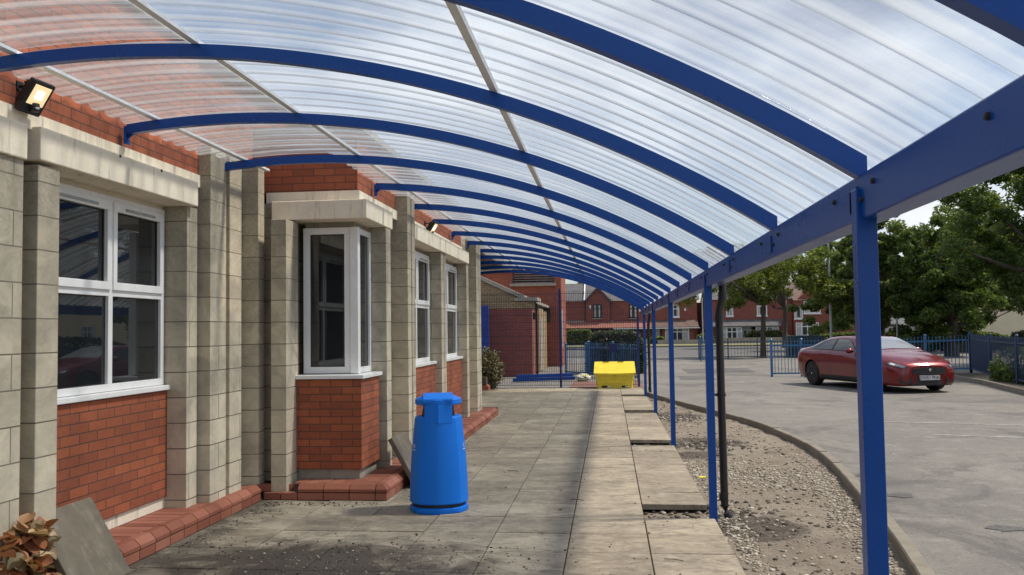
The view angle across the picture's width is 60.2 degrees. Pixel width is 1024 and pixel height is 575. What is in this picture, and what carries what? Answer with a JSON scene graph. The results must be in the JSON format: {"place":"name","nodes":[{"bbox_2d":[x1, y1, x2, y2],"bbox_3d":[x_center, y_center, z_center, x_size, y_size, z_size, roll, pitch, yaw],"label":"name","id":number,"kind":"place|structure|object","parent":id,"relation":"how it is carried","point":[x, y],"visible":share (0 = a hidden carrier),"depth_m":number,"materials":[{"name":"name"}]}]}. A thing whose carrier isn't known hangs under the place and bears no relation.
{"place":"outdoors","nodes":[
{"label":"outdoors","id":0,"kind":"place"},
{"bbox_2d":[0,512,61,574],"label":"copper shrub","id":1,"kind":"object","parent":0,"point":[34,536],"visible":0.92,"depth_m":5.28,"materials":[{"name":"brown plant"}]},
{"bbox_2d":[125,388,745,574],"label":"paving slabs","id":2,"kind":"structure","parent":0,"point":[607,511],"depth_m":7.60,"materials":[{"name":"beige concrete"}]},
{"bbox_2d":[47,497,130,574],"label":"paving slab","id":3,"kind":"object","parent":2,"relation":"on","point":[85,544],"depth_m":5.84,"materials":[{"name":"concrete"}]},
{"bbox_2d":[0,0,498,574],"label":"school building","id":4,"kind":"structure","parent":2,"relation":"on","point":[194,342],"depth_m":7.68,"materials":[{"name":"stone"}]},
{"bbox_2d":[14,77,55,116],"bbox_3d":[-2.973,-1.180,5.472,0.196,0.207,0.199,-1,-3,6],"label":"floodlight","id":5,"kind":"object","parent":4,"relation":"attached to","point":[33,96],"visible":1,"depth_m":5.44,"materials":[{"name":"brown metal"}]},
{"bbox_2d":[57,183,170,404],"bbox_3d":[-3.097,0.063,6.719,0.120,1.545,1.870,-1,-3,6],"label":"window","id":6,"kind":"structure","parent":4,"relation":"in","point":[111,280],"depth_m":6.75,"materials":[{"name":"white plastic"}]},
{"bbox_2d":[256,483,270,490],"bbox_3d":[-2.427,1.974,8.736,0.200,0.065,0.100,0,-3,-8],"label":"brick","id":7,"kind":"object","parent":4,"relation":"on","point":[264,486],"visible":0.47,"depth_m":8.69,"materials":[{"name":"red brick"}]},
{"bbox_2d":[303,227,350,373],"bbox_3d":[-1.921,0.136,9.225,0.510,1.520,0.070,-1,-3,6],"label":"window","id":8,"kind":"structure","parent":4,"relation":"in","point":[326,251],"depth_m":9.21,"materials":[{"name":"white plastic"}]},
{"bbox_2d":[360,229,371,372],"bbox_3d":[-1.612,0.144,9.477,0.070,1.520,0.520,-1,-3,6],"label":"window","id":9,"kind":"structure","parent":4,"relation":"in","point":[365,237],"depth_m":9.59,"materials":[{"name":"white plastic"}]},
{"bbox_2d":[415,251,436,367],"bbox_3d":[-1.283,0.284,11.993,0.170,1.565,1.800,-1,-3,6],"label":"window","id":10,"kind":"structure","parent":4,"relation":"in","point":[422,288],"depth_m":12.46,"materials":[{"name":"white plastic"}]},
{"bbox_2d":[424,221,438,232],"bbox_3d":[-1.137,-0.829,12.394,0.196,0.207,0.199,-1,-3,6],"label":"floodlight","id":11,"kind":"object","parent":4,"relation":"on","point":[431,226],"visible":0.7,"depth_m":12.33,"materials":[{"name":"brown metal"}]},
{"bbox_2d":[445,263,462,360],"bbox_3d":[-1.037,0.390,14.227,0.170,1.565,1.940,-1,-3,6],"label":"window","id":12,"kind":"structure","parent":4,"relation":"in","point":[451,272],"depth_m":14.76,"materials":[{"name":"white plastic"}]},
{"bbox_2d":[482,377,487,384],"bbox_3d":[-0.815,2.557,24.192,0.260,0.210,0.300,-1,-3,6],"label":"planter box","id":13,"kind":"object","parent":4,"relation":"on","point":[484,380],"visible":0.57,"depth_m":24.04,"materials":[{"name":"brown"}]},
{"bbox_2d":[481,346,504,388],"bbox_3d":[-0.670,2.248,24.707,0.976,1.222,0.948,-1,-3,6],"label":"shrub","id":14,"kind":"object","parent":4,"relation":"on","point":[493,367],"visible":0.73,"depth_m":24.52,"materials":[{"name":"green plant"}]},
{"bbox_2d":[388,431,411,479],"bbox_3d":[-1.091,1.847,9.450,0.329,0.544,0.600,-1,-3,6],"label":"paving slab","id":15,"kind":"object","parent":2,"relation":"on","point":[401,444],"depth_m":9.27,"materials":[{"name":"concrete"}]},
{"bbox_2d":[132,394,736,574],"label":"loose crumbs","id":16,"kind":"object","parent":2,"relation":"on","point":[410,568],"visible":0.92,"depth_m":6.46,"materials":[{"name":"soil"}]},
{"bbox_2d":[410,392,468,514],"bbox_3d":[-0.671,1.495,8.091,0.536,1.060,0.516,-1,-3,-5],"label":"litter bin","id":17,"kind":"object","parent":2,"relation":"on","point":[438,480],"visible":1,"depth_m":7.89,"materials":[{"name":"blue plastic"}]},
{"bbox_2d":[0,0,1023,574],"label":"canopy","id":18,"kind":"object","parent":2,"relation":"on","point":[978,142],"visible":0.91,"depth_m":4.74,"materials":[{"name":"blue paint"}]},
{"bbox_2d":[380,407,683,574],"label":"leaf litter","id":19,"kind":"object","parent":2,"relation":"on","point":[583,500],"visible":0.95,"depth_m":7.58,"materials":[{"name":"brown plant"}]},
{"bbox_2d":[145,0,1023,302],"label":"sky","id":20,"kind":"structure","parent":0,"point":[894,68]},
{"bbox_2d":[570,381,642,386],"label":"block paving","id":21,"kind":"structure","parent":0,"point":[575,384],"depth_m":26.07,"materials":[{"name":"red brick"}]},
{"bbox_2d":[563,395,653,573],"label":"bedding soil","id":22,"kind":"structure","parent":0,"point":[640,499],"depth_m":8.01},
{"bbox_2d":[568,343,769,347],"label":"pavement","id":23,"kind":"structure","parent":0,"point":[689,346],"depth_m":75.75,"materials":[{"name":"concrete"}]},
{"bbox_2d":[568,343,781,346],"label":"verge grass","id":24,"kind":"structure","parent":0,"point":[704,344],"depth_m":76.81,"materials":[{"name":"green plant"}]},
{"bbox_2d":[701,298,703,344],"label":"pole","id":25,"kind":"object","parent":24,"relation":"on","point":[702,321],"visible":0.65,"depth_m":78.51,"materials":[{"name":"grey metal"}]},
{"bbox_2d":[723,337,781,342],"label":"garden wall","id":26,"kind":"structure","parent":0,"point":[754,339],"depth_m":84.47,"materials":[{"name":"stone"}]},
{"bbox_2d":[495,353,1023,574],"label":"car park","id":27,"kind":"structure","parent":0,"point":[964,491],"depth_m":12.75,"materials":[{"name":"grey asphalt"}]},
{"bbox_2d":[481,306,488,356],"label":"gate","id":28,"kind":"structure","parent":27,"relation":"on","point":[483,334],"depth_m":30.66,"materials":[{"name":"blue metal"}]},
{"bbox_2d":[480,276,547,376],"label":"brick outbuilding","id":29,"kind":"structure","parent":27,"relation":"on","point":[488,286],"depth_m":31.20,"materials":[{"name":"brick"}]},
{"bbox_2d":[535,318,542,370],"bbox_3d":[1.032,2.024,34.236,0.063,2.500,3.400,-1,-3,6],"label":"door","id":30,"kind":"structure","parent":29,"relation":"in","point":[541,335],"depth_m":35.28,"materials":[{"name":"white"}]},
{"bbox_2d":[480,221,565,365],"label":"brick hall","id":31,"kind":"structure","parent":27,"relation":"on","point":[529,283],"depth_m":39.68,"materials":[{"name":"brick"}]},
{"bbox_2d":[512,373,574,381],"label":"steel sections","id":32,"kind":"object","parent":27,"relation":"on","point":[546,377],"visible":0.71,"depth_m":27.93,"materials":[{"name":"blue paint"}]},
{"bbox_2d":[481,288,639,386],"bbox_3d":[1.310,1.454,25.178,4.586,2.850,0.080,-1,-3,6],"label":"fence","id":33,"kind":"object","parent":27,"relation":"on","point":[560,350],"visible":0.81,"depth_m":25.18,"materials":[{"name":"blue metal"}]},
{"bbox_2d":[564,343,587,373],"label":"gate","id":34,"kind":"structure","parent":27,"relation":"on","point":[585,359],"depth_m":31.18,"materials":[{"name":"blue metal"}]},
{"bbox_2d":[575,373,590,380],"bbox_3d":[2.254,2.831,27.975,0.523,0.246,0.400,-1,-3,6],"label":"rubbish bag","id":35,"kind":"object","parent":27,"relation":"on","point":[582,377],"visible":0.87,"depth_m":27.85,"materials":[{"name":"plastic"}]},
{"bbox_2d":[587,341,639,376],"bbox_3d":[3.322,2.437,29.281,0.104,1.330,3.598,0,-3,-21],"label":"railing","id":36,"kind":"object","parent":27,"relation":"on","point":[607,347],"visible":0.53,"depth_m":29.23,"materials":[{"name":"blue metal"}]},
{"bbox_2d":[609,344,616,351],"bbox_3d":[3.307,1.981,28.866,0.260,0.280,0.030,-1,-3,6],"label":"sign","id":37,"kind":"object","parent":36,"relation":"attached to","point":[615,347],"visible":0.79,"depth_m":28.85,"materials":[{"name":"blue metal"}]},
{"bbox_2d":[594,361,635,387],"bbox_3d":[2.846,2.417,24.484,1.140,0.716,0.710,-1,-3,6],"label":"grit bin","id":38,"kind":"object","parent":27,"relation":"on","point":[615,374],"visible":1,"depth_m":24.23,"materials":[{"name":"yellow plastic"}]},
{"bbox_2d":[584,329,647,373],"bbox_3d":[3.839,2.375,32.696,2.387,1.744,1.894,-1,-3,6],"label":"hedge","id":39,"kind":"object","parent":27,"relation":"on","point":[615,337],"visible":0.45,"depth_m":31.98,"materials":[{"name":"green plant"}]},
{"bbox_2d":[679,376,705,378],"bbox_3d":[5.976,2.934,28.813,1.100,0.001,2.000,-1,-3,6],"label":"asphalt patch","id":40,"kind":"object","parent":27,"relation":"on","point":[692,377],"visible":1,"depth_m":28.81,"materials":[{"name":"grey asphalt"}]},
{"bbox_2d":[699,336,704,360],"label":"gate","id":41,"kind":"structure","parent":27,"relation":"on","point":[701,340],"depth_m":43.29,"materials":[{"name":"blue metal"}]},
{"bbox_2d":[682,368,753,372],"bbox_3d":[7.832,3.129,33.333,2.600,0.001,3.800,-1,-3,6],"label":"asphalt patch","id":42,"kind":"object","parent":27,"relation":"on","point":[715,370],"visible":0.8,"depth_m":33.30,"materials":[{"name":"grey asphalt"}]},
{"bbox_2d":[673,243,834,357],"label":"tree","id":43,"kind":"object","parent":27,"relation":"on","point":[755,284],"visible":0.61,"depth_m":46.38,"materials":[{"name":"green plant"}]},
{"bbox_2d":[698,337,824,358],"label":"railing","id":44,"kind":"object","parent":27,"relation":"on","point":[756,341],"visible":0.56,"depth_m":45.78,"materials":[{"name":"blue metal"}]},
{"bbox_2d":[647,392,934,574],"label":"kerb","id":45,"kind":"structure","parent":27,"relation":"on","point":[912,558],"depth_m":9.63,"materials":[{"name":"concrete"}]},
{"bbox_2d":[785,335,823,357],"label":"storage container","id":46,"kind":"object","parent":27,"relation":"on","point":[807,341],"visible":0.53,"depth_m":46.13,"materials":[{"name":"teal metal"}]},
{"bbox_2d":[827,243,832,337],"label":"lamp post","id":47,"kind":"object","parent":27,"relation":"on","point":[830,318],"visible":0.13,"depth_m":48.33,"materials":[{"name":"metal"}]},
{"bbox_2d":[769,333,972,376],"bbox_3d":[11.449,2.207,28.331,6.197,1.470,0.229,-1,-3,8],"label":"railing","id":48,"kind":"object","parent":27,"relation":"on","point":[925,341],"visible":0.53,"depth_m":28.21,"materials":[{"name":"blue metal"}]},
{"bbox_2d":[798,336,953,389],"bbox_3d":[9.432,1.938,23.180,2.140,1.360,4.748,0,-3,-11],"label":"parked car","id":49,"kind":"object","parent":27,"relation":"on","point":[904,363],"visible":0.77,"depth_m":22.33,"materials":[{"name":"red paint"}]},
{"bbox_2d":[811,215,944,335],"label":"tree","id":50,"kind":"object","parent":27,"relation":"on","point":[838,292],"visible":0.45,"depth_m":47.65,"materials":[{"name":"green plant"}]},
{"bbox_2d":[896,318,897,337],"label":"pole","id":51,"kind":"object","parent":27,"relation":"on","point":[896,327],"visible":0.42,"depth_m":46.00,"materials":[{"name":"grey metal"}]},
{"bbox_2d":[887,493,912,497],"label":"asphalt repair","id":52,"kind":"structure","parent":27,"relation":"on","point":[904,495],"depth_m":8.42,"materials":[{"name":"grey asphalt"}]},
{"bbox_2d":[878,215,1007,356],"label":"tree","id":53,"kind":"object","parent":27,"relation":"on","point":[945,298],"visible":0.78,"depth_m":43.97,"materials":[{"name":"green plant"}]},
{"bbox_2d":[884,421,1023,437],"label":"faded bay line","id":54,"kind":"object","parent":27,"relation":"on","point":[962,423],"visible":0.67,"depth_m":14.18,"materials":[{"name":"white paint"}]},
{"bbox_2d":[931,173,1023,290],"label":"tree","id":55,"kind":"object","parent":27,"relation":"on","point":[994,194],"visible":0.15,"depth_m":33.97,"materials":[{"name":"green plant"}]},
{"bbox_2d":[954,375,1023,394],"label":"kerb","id":56,"kind":"structure","parent":27,"relation":"on","point":[1013,389],"depth_m":22.66,"materials":[{"name":"concrete"}]},
{"bbox_2d":[954,373,1023,388],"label":"planting bed","id":57,"kind":"object","parent":27,"relation":"on","point":[983,376],"depth_m":25.29,"materials":[{"name":"soil"}]},
{"bbox_2d":[935,166,1023,315],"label":"tree","id":58,"kind":"object","parent":57,"relation":"on","point":[1000,259],"visible":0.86,"depth_m":28.89,"materials":[{"name":"green plant"}]},
{"bbox_2d":[988,347,1023,384],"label":"shrub","id":59,"kind":"object","parent":57,"relation":"on","point":[1002,372],"visible":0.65,"depth_m":23.46,"materials":[{"name":"green plant"}]},
{"bbox_2d":[968,331,1023,383],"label":"railing","id":60,"kind":"object","parent":27,"relation":"on","point":[982,353],"visible":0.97,"depth_m":24.50,"materials":[{"name":"blue metal"}]},
{"bbox_2d":[985,525,1023,531],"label":"road marking","id":61,"kind":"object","parent":27,"relation":"on","point":[1002,528],"visible":1,"depth_m":7.00,"materials":[{"name":"white paint"}]},
{"bbox_2d":[1010,329,1023,346],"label":"hedge","id":62,"kind":"object","parent":27,"relation":"on","point":[1020,333],"visible":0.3,"depth_m":48.72,"materials":[{"name":"green plant"}]},
{"bbox_2d":[625,397,910,574],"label":"soil strip","id":63,"kind":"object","parent":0,"point":[827,561],"visible":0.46,"depth_m":8.19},
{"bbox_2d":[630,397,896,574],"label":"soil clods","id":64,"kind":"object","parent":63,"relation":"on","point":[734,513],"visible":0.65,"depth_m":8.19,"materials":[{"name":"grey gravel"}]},
{"bbox_2d":[647,396,905,574],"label":"gravel","id":65,"kind":"structure","parent":0,"point":[748,548],"depth_m":8.82,"materials":[{"name":"grey gravel"}]},
{"bbox_2d":[568,346,1005,356],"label":"road","id":66,"kind":"structure","parent":0,"point":[688,351],"depth_m":60.88,"materials":[{"name":"grey asphalt"}]},
{"bbox_2d":[738,254,801,347],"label":"tree","id":67,"kind":"object","parent":66,"relation":"on","point":[784,293],"visible":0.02,"depth_m":67.96,"materials":[{"name":"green plant"}]},
{"bbox_2d":[786,241,889,334],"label":"tree","id":68,"kind":"object","parent":66,"relation":"on","point":[811,305],"visible":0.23,"depth_m":57.82,"materials":[{"name":"green plant"}]},
{"bbox_2d":[818,330,1010,350],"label":"hedge","id":69,"kind":"object","parent":66,"relation":"on","point":[929,347],"visible":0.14,"depth_m":53.48,"materials":[{"name":"green plant"}]},
{"bbox_2d":[918,223,1023,351],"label":"tree","id":70,"kind":"object","parent":66,"relation":"on","point":[989,319],"visible":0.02,"depth_m":50.72,"materials":[{"name":"green plant"}]},
{"bbox_2d":[945,237,1017,329],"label":"tree","id":71,"kind":"object","parent":66,"relation":"on","point":[995,313],"depth_m":61.29,"materials":[{"name":"green plant"}]},
{"bbox_2d":[976,296,1023,334],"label":"cream building","id":72,"kind":"structure","parent":66,"relation":"on","point":[1008,323],"depth_m":71.96,"materials":[{"name":"beige paint"}]},
{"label":"garden ground","id":73,"kind":"structure","parent":0,"visible":0},
{"bbox_2d":[566,329,592,344],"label":"bush","id":74,"kind":"object","parent":73,"relation":"on","point":[575,338],"visible":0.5,"depth_m":85.77,"materials":[{"name":"green plant"}]},
{"bbox_2d":[565,284,612,339],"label":"terraced house","id":75,"kind":"structure","parent":73,"relation":"on","point":[578,288],"depth_m":89.43,"materials":[{"name":"red brick"}]},
{"bbox_2d":[592,304,601,318],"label":"window","id":76,"kind":"structure","parent":75,"relation":"in","point":[595,312],"depth_m":89.29,"materials":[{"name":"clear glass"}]},
{"bbox_2d":[610,294,699,339],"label":"terraced house","id":77,"kind":"structure","parent":73,"relation":"on","point":[685,325],"depth_m":88.64,"materials":[{"name":"red brick"}]},
{"bbox_2d":[629,304,637,318],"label":"window","id":78,"kind":"structure","parent":77,"relation":"in","point":[633,311],"depth_m":89.14,"materials":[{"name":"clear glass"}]},
{"bbox_2d":[673,304,679,317],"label":"window","id":79,"kind":"structure","parent":77,"relation":"in","point":[675,310],"depth_m":88.68,"materials":[{"name":"white paint"}]},
{"bbox_2d":[665,328,688,339],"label":"window","id":80,"kind":"structure","parent":77,"relation":"in","point":[679,333],"depth_m":87.65,"materials":[{"name":"white paint"}]},
{"bbox_2d":[650,336,664,343],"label":"bush","id":81,"kind":"object","parent":73,"relation":"on","point":[660,338],"visible":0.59,"depth_m":86.05,"materials":[{"name":"green plant"}]},
{"bbox_2d":[657,340,697,343],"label":"garden wall","id":82,"kind":"structure","parent":73,"relation":"on","point":[678,341],"depth_m":85.19,"materials":[{"name":"stone"}]},
{"bbox_2d":[695,333,714,341],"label":"bush","id":83,"kind":"object","parent":73,"relation":"on","point":[697,337],"visible":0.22,"depth_m":85.32,"materials":[{"name":"green plant"}]},
{"bbox_2d":[697,284,792,341],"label":"terraced house","id":84,"kind":"structure","parent":73,"relation":"on","point":[738,323],"depth_m":87.70,"materials":[{"name":"red brick"}]},
{"bbox_2d":[726,308,733,316],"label":"window","id":85,"kind":"structure","parent":84,"relation":"in","point":[728,314],"depth_m":88.08,"materials":[{"name":"white paint"}]},
{"bbox_2d":[723,327,741,337],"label":"window","id":86,"kind":"structure","parent":84,"relation":"in","point":[728,332],"depth_m":87.10,"materials":[{"name":"white paint"}]},
{"bbox_2d":[743,327,750,337],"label":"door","id":87,"kind":"structure","parent":84,"relation":"in","point":[745,329],"depth_m":87.44,"materials":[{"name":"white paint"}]},
{"bbox_2d":[756,306,767,316],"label":"window","id":88,"kind":"structure","parent":84,"relation":"in","point":[758,307],"depth_m":87.78,"materials":[{"name":"white paint"}]},
{"bbox_2d":[756,326,778,329],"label":"window","id":89,"kind":"structure","parent":84,"relation":"in","point":[773,327],"depth_m":86.71,"materials":[{"name":"white paint"}]},
{"bbox_2d":[743,329,788,337],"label":"hedge","id":90,"kind":"object","parent":73,"relation":"on","point":[773,333],"visible":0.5,"depth_m":85.37,"materials":[{"name":"green plant"}]},
{"bbox_2d":[787,283,854,338],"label":"terraced house","id":91,"kind":"structure","parent":73,"relation":"on","point":[799,298],"depth_m":86.72,"materials":[{"name":"red brick"}]},
{"bbox_2d":[794,307,802,319],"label":"window","id":92,"kind":"structure","parent":91,"relation":"in","point":[798,315],"depth_m":86.78,"materials":[{"name":"white paint"}]},
{"bbox_2d":[796,322,818,334],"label":"window","id":93,"kind":"structure","parent":91,"relation":"in","point":[801,329],"depth_m":86.67,"materials":[{"name":"white paint"}]},
{"bbox_2d":[803,301,820,313],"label":"window","id":94,"kind":"structure","parent":91,"relation":"in","point":[807,311],"depth_m":86.61,"materials":[{"name":"white paint"}]},
{"bbox_2d":[885,317,946,331],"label":"white house","id":95,"kind":"structure","parent":73,"relation":"on","point":[900,321],"depth_m":82.48,"materials":[{"name":"paint"}]}
]}

